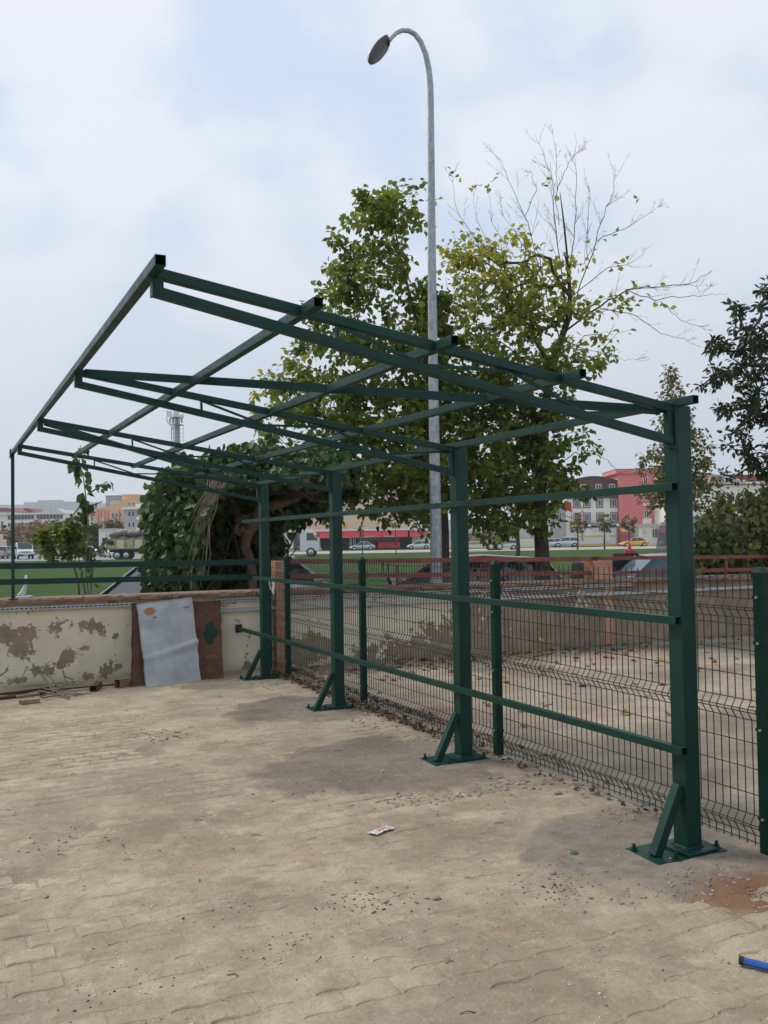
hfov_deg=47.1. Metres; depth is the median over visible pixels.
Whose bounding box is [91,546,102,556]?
parked car
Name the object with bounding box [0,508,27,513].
red roofed house
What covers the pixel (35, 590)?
lawn
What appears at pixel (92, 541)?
parking lot tree
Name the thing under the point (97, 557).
parking lot
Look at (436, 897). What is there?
stone
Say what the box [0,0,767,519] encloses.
sky
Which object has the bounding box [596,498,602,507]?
window
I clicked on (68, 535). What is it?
tree
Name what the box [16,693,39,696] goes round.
wood lath
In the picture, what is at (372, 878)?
pale chips
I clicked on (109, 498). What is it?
hillside block
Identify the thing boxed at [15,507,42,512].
red roofed house
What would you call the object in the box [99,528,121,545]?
white shed
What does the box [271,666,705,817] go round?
leaf drift
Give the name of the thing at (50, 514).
office block
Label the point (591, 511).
apartment block
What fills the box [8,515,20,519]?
ribbon window
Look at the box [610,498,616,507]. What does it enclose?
window
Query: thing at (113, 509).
apricot building
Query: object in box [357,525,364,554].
street tree
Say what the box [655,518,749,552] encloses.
tall van
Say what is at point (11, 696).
rusty rod
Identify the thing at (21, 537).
parking lot tree
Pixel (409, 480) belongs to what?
mulberry tree
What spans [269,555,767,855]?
fence
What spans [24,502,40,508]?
hillside block
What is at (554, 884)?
dark crumbs
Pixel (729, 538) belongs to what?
vine bush
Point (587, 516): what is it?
window
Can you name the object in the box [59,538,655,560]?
terrain
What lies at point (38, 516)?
ribbon window
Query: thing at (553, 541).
hatchback
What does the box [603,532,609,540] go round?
window
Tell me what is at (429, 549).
verge
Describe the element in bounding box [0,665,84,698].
stick bundle
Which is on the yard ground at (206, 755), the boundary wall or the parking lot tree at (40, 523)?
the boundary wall
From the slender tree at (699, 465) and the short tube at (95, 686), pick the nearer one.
the short tube at (95, 686)
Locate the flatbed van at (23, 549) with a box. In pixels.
[15,543,34,558]
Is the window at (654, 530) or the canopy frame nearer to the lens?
the canopy frame
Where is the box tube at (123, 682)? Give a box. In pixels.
[114,676,131,687]
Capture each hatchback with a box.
[407,540,429,548]
[493,540,515,549]
[548,538,562,546]
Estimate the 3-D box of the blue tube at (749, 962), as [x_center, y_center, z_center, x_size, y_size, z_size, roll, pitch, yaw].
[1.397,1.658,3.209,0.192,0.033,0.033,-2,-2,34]
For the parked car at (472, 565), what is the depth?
16.40 m
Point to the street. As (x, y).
(504, 549)
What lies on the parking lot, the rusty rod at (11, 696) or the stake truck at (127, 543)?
the stake truck at (127, 543)
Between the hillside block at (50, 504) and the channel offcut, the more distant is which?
the hillside block at (50, 504)
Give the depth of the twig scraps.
4.51 m
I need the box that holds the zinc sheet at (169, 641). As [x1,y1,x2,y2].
[136,597,200,686]
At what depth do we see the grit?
3.99 m
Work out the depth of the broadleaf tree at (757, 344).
15.20 m
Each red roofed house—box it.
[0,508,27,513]
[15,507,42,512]
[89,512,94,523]
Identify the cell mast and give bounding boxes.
[166,410,183,454]
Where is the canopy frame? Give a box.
[0,254,727,864]
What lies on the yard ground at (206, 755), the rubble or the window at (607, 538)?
the rubble
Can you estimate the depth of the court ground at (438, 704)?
8.14 m
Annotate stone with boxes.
[432,896,440,899]
[554,791,561,794]
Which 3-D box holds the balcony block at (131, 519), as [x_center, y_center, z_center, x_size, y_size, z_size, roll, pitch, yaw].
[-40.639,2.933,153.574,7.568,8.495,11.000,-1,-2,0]
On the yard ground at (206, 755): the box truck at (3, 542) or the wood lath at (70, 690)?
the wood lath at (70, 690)
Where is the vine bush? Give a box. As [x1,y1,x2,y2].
[693,471,767,575]
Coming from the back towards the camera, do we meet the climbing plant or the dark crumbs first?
the climbing plant
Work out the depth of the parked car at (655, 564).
15.89 m
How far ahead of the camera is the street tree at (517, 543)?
39.92 m
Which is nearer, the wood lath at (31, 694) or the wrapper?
the wrapper
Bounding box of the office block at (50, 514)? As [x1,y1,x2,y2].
[0,509,79,540]
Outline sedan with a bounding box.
[349,541,375,550]
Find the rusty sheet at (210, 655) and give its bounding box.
[130,601,223,686]
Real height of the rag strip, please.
0.216 m
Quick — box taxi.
[618,537,649,546]
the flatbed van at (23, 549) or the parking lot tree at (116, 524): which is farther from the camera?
the parking lot tree at (116, 524)
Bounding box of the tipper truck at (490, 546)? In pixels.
[469,532,506,549]
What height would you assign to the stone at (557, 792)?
0.029 m
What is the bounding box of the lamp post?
[367,28,441,582]
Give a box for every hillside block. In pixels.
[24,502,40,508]
[38,500,63,510]
[64,503,78,511]
[106,495,121,505]
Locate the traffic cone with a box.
[624,541,634,551]
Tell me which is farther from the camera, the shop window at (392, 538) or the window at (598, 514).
the shop window at (392, 538)
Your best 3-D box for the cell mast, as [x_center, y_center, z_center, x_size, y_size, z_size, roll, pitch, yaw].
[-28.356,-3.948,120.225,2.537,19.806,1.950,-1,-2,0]
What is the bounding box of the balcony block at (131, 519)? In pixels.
[121,504,141,553]
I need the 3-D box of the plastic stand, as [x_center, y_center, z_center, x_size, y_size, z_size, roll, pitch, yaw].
[-4.174,0.867,10.219,0.161,0.264,0.100,-1,-2,0]
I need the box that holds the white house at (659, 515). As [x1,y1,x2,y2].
[654,473,766,531]
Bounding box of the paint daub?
[203,621,217,644]
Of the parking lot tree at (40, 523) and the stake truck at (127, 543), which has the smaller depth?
the stake truck at (127, 543)
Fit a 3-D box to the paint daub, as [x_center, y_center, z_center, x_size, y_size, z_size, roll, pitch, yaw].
[-2.086,1.448,10.540,0.126,0.265,0.167,-2,-2,27]
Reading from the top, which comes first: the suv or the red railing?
the suv
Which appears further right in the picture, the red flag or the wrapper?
the red flag
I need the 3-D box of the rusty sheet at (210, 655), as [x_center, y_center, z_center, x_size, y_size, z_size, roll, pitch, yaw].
[-2.435,1.514,10.350,1.178,0.891,0.629,0,-2,-27]
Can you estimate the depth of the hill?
2289.57 m
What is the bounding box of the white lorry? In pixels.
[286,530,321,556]
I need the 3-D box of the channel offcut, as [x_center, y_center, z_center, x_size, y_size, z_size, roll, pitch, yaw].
[-3.572,1.907,8.870,0.188,0.040,0.060,1,-2,-39]
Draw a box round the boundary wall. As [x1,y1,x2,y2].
[0,560,753,685]
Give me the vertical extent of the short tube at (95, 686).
0.065 m
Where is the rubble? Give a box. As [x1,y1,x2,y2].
[243,681,767,913]
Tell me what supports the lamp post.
on the parking strip
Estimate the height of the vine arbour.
3.416 m
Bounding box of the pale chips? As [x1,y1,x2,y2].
[0,672,767,1023]
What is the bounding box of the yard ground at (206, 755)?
[0,667,767,1023]
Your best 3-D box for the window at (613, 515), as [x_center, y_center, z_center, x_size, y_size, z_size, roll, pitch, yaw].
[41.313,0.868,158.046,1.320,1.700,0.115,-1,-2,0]
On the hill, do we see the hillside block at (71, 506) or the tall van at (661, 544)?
the hillside block at (71, 506)
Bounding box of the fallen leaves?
[295,635,754,725]
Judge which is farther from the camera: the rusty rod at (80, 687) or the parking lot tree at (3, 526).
the parking lot tree at (3, 526)
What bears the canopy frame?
on the yard ground at (206, 755)
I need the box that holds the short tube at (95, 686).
[90,681,101,691]
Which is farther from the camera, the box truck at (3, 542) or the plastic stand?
the box truck at (3, 542)
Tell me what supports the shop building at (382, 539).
on the terrain at (526, 542)
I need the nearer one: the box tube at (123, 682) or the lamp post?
the box tube at (123, 682)
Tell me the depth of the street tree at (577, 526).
117.87 m
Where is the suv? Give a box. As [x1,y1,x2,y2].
[554,537,579,546]
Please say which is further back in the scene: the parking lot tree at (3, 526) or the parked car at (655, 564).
the parking lot tree at (3, 526)
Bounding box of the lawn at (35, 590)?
[0,549,655,597]
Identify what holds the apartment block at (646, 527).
on the terrain at (526, 542)
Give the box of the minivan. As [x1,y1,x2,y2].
[103,544,117,557]
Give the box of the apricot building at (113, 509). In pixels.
[95,494,145,528]
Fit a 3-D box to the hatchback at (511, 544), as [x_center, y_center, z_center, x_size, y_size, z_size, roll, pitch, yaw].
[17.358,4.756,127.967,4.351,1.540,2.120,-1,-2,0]
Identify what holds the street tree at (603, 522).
on the street
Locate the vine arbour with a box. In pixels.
[137,432,365,592]
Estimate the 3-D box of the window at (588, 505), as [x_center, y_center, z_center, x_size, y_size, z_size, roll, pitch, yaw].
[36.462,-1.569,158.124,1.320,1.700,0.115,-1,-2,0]
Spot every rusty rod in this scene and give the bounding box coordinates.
[0,688,42,694]
[0,691,59,699]
[8,685,56,694]
[40,684,113,690]
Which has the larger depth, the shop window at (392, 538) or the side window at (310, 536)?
the shop window at (392, 538)
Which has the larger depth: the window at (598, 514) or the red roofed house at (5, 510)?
the red roofed house at (5, 510)
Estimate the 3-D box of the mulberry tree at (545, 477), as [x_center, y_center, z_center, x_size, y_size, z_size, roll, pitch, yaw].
[3.187,-2.424,16.597,5.581,9.673,3.453,0,-2,-27]
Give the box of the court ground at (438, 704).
[284,636,759,839]
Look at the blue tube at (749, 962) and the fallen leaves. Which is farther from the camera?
the fallen leaves
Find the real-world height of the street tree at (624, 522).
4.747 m
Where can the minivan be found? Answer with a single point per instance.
(109, 554)
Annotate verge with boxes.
[289,546,599,551]
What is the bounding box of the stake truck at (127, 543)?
[106,529,146,558]
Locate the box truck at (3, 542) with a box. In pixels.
[0,534,6,557]
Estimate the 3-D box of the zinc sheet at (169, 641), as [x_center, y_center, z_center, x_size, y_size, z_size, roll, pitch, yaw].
[-2.496,1.488,10.219,0.687,0.940,0.703,0,-2,-27]
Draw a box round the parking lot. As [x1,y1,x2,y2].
[0,554,142,560]
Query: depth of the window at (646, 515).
157.02 m
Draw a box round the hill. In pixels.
[0,501,533,529]
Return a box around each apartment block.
[546,476,631,546]
[602,468,661,545]
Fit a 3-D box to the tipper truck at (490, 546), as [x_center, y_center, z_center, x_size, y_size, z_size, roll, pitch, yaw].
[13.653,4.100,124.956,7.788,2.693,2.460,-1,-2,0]
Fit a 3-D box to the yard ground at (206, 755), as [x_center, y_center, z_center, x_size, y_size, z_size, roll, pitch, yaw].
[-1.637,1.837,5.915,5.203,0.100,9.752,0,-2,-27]
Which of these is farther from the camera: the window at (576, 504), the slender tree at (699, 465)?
the window at (576, 504)
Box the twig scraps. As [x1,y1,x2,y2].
[6,684,748,1013]
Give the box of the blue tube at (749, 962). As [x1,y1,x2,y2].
[738,955,767,970]
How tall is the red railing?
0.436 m
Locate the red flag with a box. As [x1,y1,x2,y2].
[564,500,571,529]
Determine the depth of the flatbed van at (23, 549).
109.84 m
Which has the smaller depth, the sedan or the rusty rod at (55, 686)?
the rusty rod at (55, 686)
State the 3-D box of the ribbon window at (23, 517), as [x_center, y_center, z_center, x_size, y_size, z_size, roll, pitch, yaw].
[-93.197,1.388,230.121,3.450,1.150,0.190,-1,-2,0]
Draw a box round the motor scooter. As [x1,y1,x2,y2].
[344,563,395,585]
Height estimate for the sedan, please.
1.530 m
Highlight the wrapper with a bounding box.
[368,826,393,834]
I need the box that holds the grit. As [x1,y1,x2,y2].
[0,673,767,1023]
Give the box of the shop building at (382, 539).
[299,469,441,549]
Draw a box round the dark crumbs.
[18,721,593,1011]
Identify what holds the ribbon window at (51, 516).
in the office block at (50, 514)
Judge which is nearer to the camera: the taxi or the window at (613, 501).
the taxi
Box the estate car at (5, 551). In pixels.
[0,546,10,558]
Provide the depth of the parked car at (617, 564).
16.74 m
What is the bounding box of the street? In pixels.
[286,546,655,553]
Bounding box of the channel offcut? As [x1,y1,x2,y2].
[19,698,39,704]
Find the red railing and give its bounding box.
[281,555,767,584]
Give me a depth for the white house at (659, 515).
150.21 m
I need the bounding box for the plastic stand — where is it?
[16,575,32,597]
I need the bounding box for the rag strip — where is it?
[269,577,273,595]
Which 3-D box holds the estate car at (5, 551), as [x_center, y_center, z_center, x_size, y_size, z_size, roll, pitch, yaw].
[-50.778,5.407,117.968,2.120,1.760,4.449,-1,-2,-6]
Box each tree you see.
[0,522,45,546]
[0,525,18,542]
[28,517,90,594]
[32,518,65,544]
[84,521,105,546]
[104,517,123,528]
[248,178,483,582]
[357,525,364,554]
[392,522,396,553]
[407,121,721,579]
[498,438,531,555]
[569,512,586,549]
[596,513,613,548]
[619,514,637,541]
[631,363,729,520]
[690,275,767,486]
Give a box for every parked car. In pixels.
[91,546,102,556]
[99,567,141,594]
[290,556,326,587]
[399,554,562,583]
[569,552,638,578]
[613,553,666,577]
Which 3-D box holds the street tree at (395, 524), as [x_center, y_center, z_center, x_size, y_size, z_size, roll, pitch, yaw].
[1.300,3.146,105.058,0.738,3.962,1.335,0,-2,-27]
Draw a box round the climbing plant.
[65,445,114,594]
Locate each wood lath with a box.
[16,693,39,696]
[69,688,89,691]
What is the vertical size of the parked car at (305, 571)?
1.530 m
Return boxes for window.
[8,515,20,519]
[21,515,33,519]
[37,515,48,518]
[50,515,62,518]
[306,533,315,539]
[358,537,399,540]
[573,499,580,507]
[583,499,590,507]
[583,512,590,521]
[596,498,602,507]
[596,512,603,521]
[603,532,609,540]
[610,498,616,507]
[610,512,617,521]
[644,510,648,517]
[652,528,657,537]
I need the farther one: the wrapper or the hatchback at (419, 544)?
the hatchback at (419, 544)

